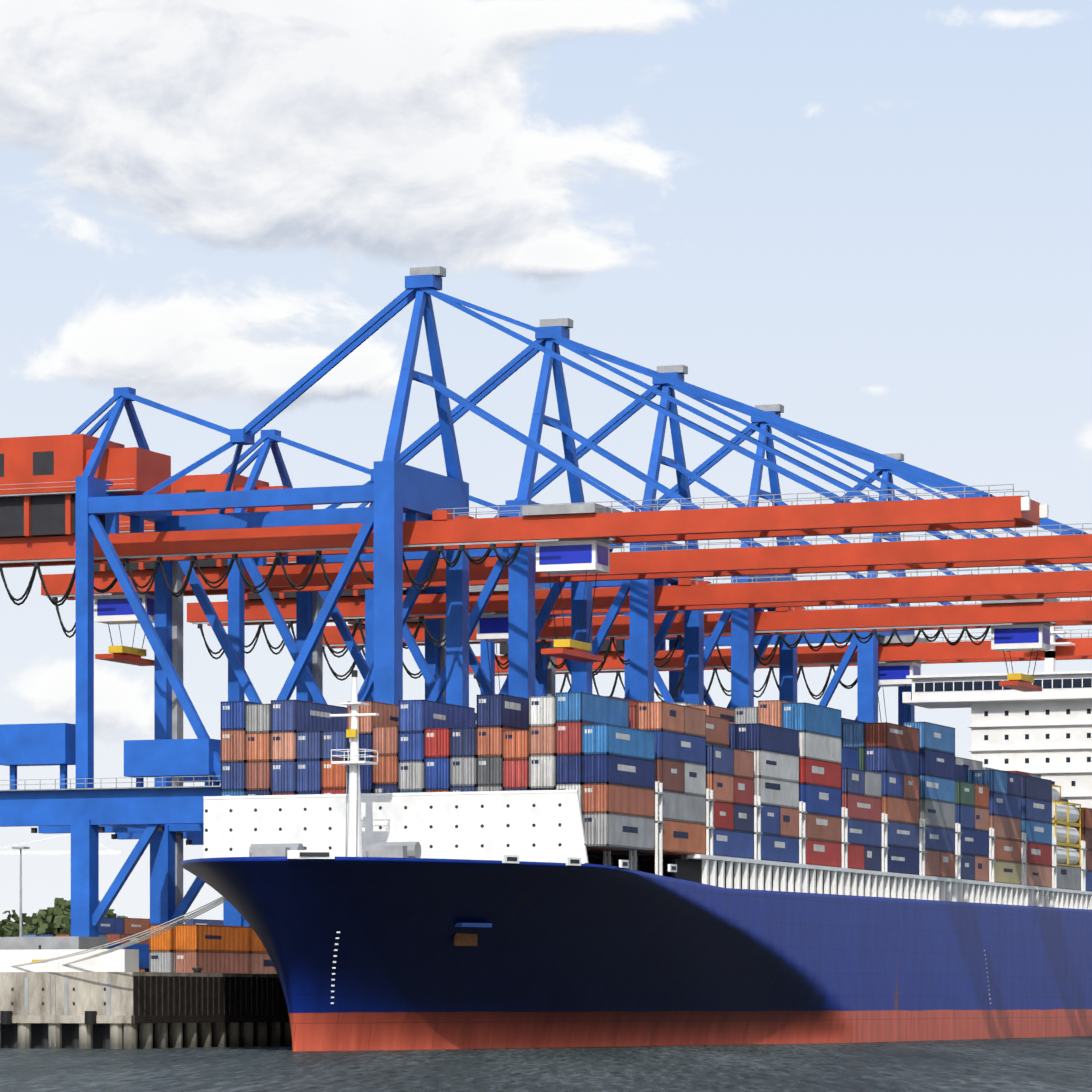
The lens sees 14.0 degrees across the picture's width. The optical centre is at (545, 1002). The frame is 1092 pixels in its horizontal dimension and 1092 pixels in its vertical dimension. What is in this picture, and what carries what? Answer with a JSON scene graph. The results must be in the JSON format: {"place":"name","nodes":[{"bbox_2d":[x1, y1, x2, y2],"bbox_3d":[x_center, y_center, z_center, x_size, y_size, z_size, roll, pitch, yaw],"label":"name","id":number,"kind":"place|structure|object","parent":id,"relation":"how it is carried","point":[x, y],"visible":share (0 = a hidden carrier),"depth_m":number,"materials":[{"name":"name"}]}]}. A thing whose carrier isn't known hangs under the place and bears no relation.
{"place":"outdoors","nodes":[
{"label":"outdoors","id":0,"kind":"place"},
{"bbox_2d":[0,968,291,1048],"bbox_3d":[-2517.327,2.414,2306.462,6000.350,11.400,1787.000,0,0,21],"label":"quay wall","id":1,"kind":"structure","parent":0,"point":[196,1008],"depth_m":402.47,"materials":[{"name":"concrete"}]},
{"bbox_2d":[12,847,29,936],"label":"yard lamp posts","id":2,"kind":"object","parent":1,"relation":"on","point":[20,918],"visible":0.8,"depth_m":1081.57,"materials":[{"name":"grey metal"}]},
{"bbox_2d":[0,910,45,936],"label":"tree","id":3,"kind":"object","parent":1,"relation":"on","point":[9,927],"visible":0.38,"depth_m":1286.69,"materials":[{"name":"green plant"}]},
{"bbox_2d":[13,898,70,933],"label":"tree","id":4,"kind":"object","parent":1,"relation":"on","point":[48,915],"visible":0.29,"depth_m":1385.78,"materials":[{"name":"green plant"}]},
{"bbox_2d":[0,834,120,854],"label":"distant tower crane","id":5,"kind":"object","parent":1,"relation":"on","point":[52,852],"visible":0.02,"depth_m":1789.56,"materials":[{"name":"white paint"}]},
{"bbox_2d":[0,936,138,971],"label":"white quay barrier","id":6,"kind":"object","parent":1,"relation":"on","point":[17,950],"visible":0.77,"depth_m":402.02,"materials":[{"name":"paint"}]},
{"bbox_2d":[54,900,127,933],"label":"tree","id":7,"kind":"object","parent":1,"relation":"on","point":[67,920],"depth_m":1240.46,"materials":[{"name":"green plant"}]},
{"bbox_2d":[22,917,276,973],"bbox_3d":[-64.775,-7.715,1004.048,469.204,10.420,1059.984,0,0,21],"label":"shipping containers","id":8,"kind":"object","parent":1,"relation":"on","point":[211,946],"visible":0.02,"depth_m":443.34,"materials":[{"name":"metal"}]},
{"bbox_2d":[0,266,1048,971],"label":"gantry crane","id":9,"kind":"object","parent":1,"relation":"on","point":[70,498],"visible":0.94,"depth_m":470.47,"materials":[{"name":"blue metal"}]},
{"bbox_2d":[41,318,1091,926],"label":"gantry crane","id":10,"kind":"object","parent":1,"relation":"on","point":[521,576],"visible":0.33,"depth_m":503.60,"materials":[{"name":"blue metal"}]},
{"bbox_2d":[187,365,1091,704],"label":"gantry crane","id":11,"kind":"object","parent":1,"relation":"on","point":[647,599],"visible":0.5,"depth_m":537.67,"materials":[{"name":"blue metal"}]},
{"bbox_2d":[323,404,1091,708],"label":"gantry crane","id":12,"kind":"object","parent":1,"relation":"on","point":[1020,625],"visible":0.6,"depth_m":569.97,"materials":[{"name":"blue metal"}]},
{"bbox_2d":[469,453,1091,724],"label":"gantry crane","id":13,"kind":"object","parent":1,"relation":"on","point":[895,662],"visible":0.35,"depth_m":625.84,"materials":[{"name":"blue metal"}]},
{"bbox_2d":[0,1036,1091,1091],"bbox_3d":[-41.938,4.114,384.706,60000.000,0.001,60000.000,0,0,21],"label":"water surface","id":14,"kind":"object","parent":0,"point":[1053,1064],"visible":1,"depth_m":279.56,"materials":[{"name":"grey liquid"}]},
{"bbox_2d":[181,856,1091,1051],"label":"ship hull","id":15,"kind":"object","parent":14,"relation":"on","point":[561,955],"visible":0.88,"depth_m":410.40,"materials":[{"name":"blue metal"}]},
{"bbox_2d":[11,896,226,966],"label":"mooring ropes","id":16,"kind":"object","parent":15,"relation":"attached to","point":[221,899],"visible":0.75,"depth_m":391.81,"materials":[{"name":"white fabric"}]},
{"bbox_2d":[203,790,587,863],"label":"bow breakwater","id":17,"kind":"object","parent":15,"relation":"on","point":[537,825],"visible":0.71,"depth_m":395.82,"materials":[{"name":"white metal"}]},
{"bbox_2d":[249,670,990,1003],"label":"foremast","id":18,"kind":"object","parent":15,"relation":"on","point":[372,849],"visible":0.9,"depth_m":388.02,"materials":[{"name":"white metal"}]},
{"bbox_2d":[221,692,1091,891],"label":"shipping containers","id":19,"kind":"object","parent":15,"relation":"on","point":[612,759],"visible":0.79,"depth_m":415.88,"materials":[{"name":"metal"}]},
{"bbox_2d":[588,781,1091,909],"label":"ship lashing bridges","id":20,"kind":"structure","parent":15,"relation":"on","point":[734,873],"depth_m":459.66,"materials":[{"name":"white metal"}]},
{"bbox_2d":[902,626,1091,808],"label":"ship superstructure","id":21,"kind":"object","parent":15,"relation":"on","point":[1045,732],"visible":0.58,"depth_m":611.68,"materials":[{"name":"white metal"}]},
{"bbox_2d":[1052,785,1080,866],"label":"tank containers","id":22,"kind":"object","parent":15,"relation":"on","point":[1068,814],"visible":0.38,"depth_m":545.73,"materials":[{"name":"silver metal"}]},
{"bbox_2d":[0,0,1091,923],"label":"sky","id":23,"kind":"structure","parent":0,"point":[870,221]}
]}

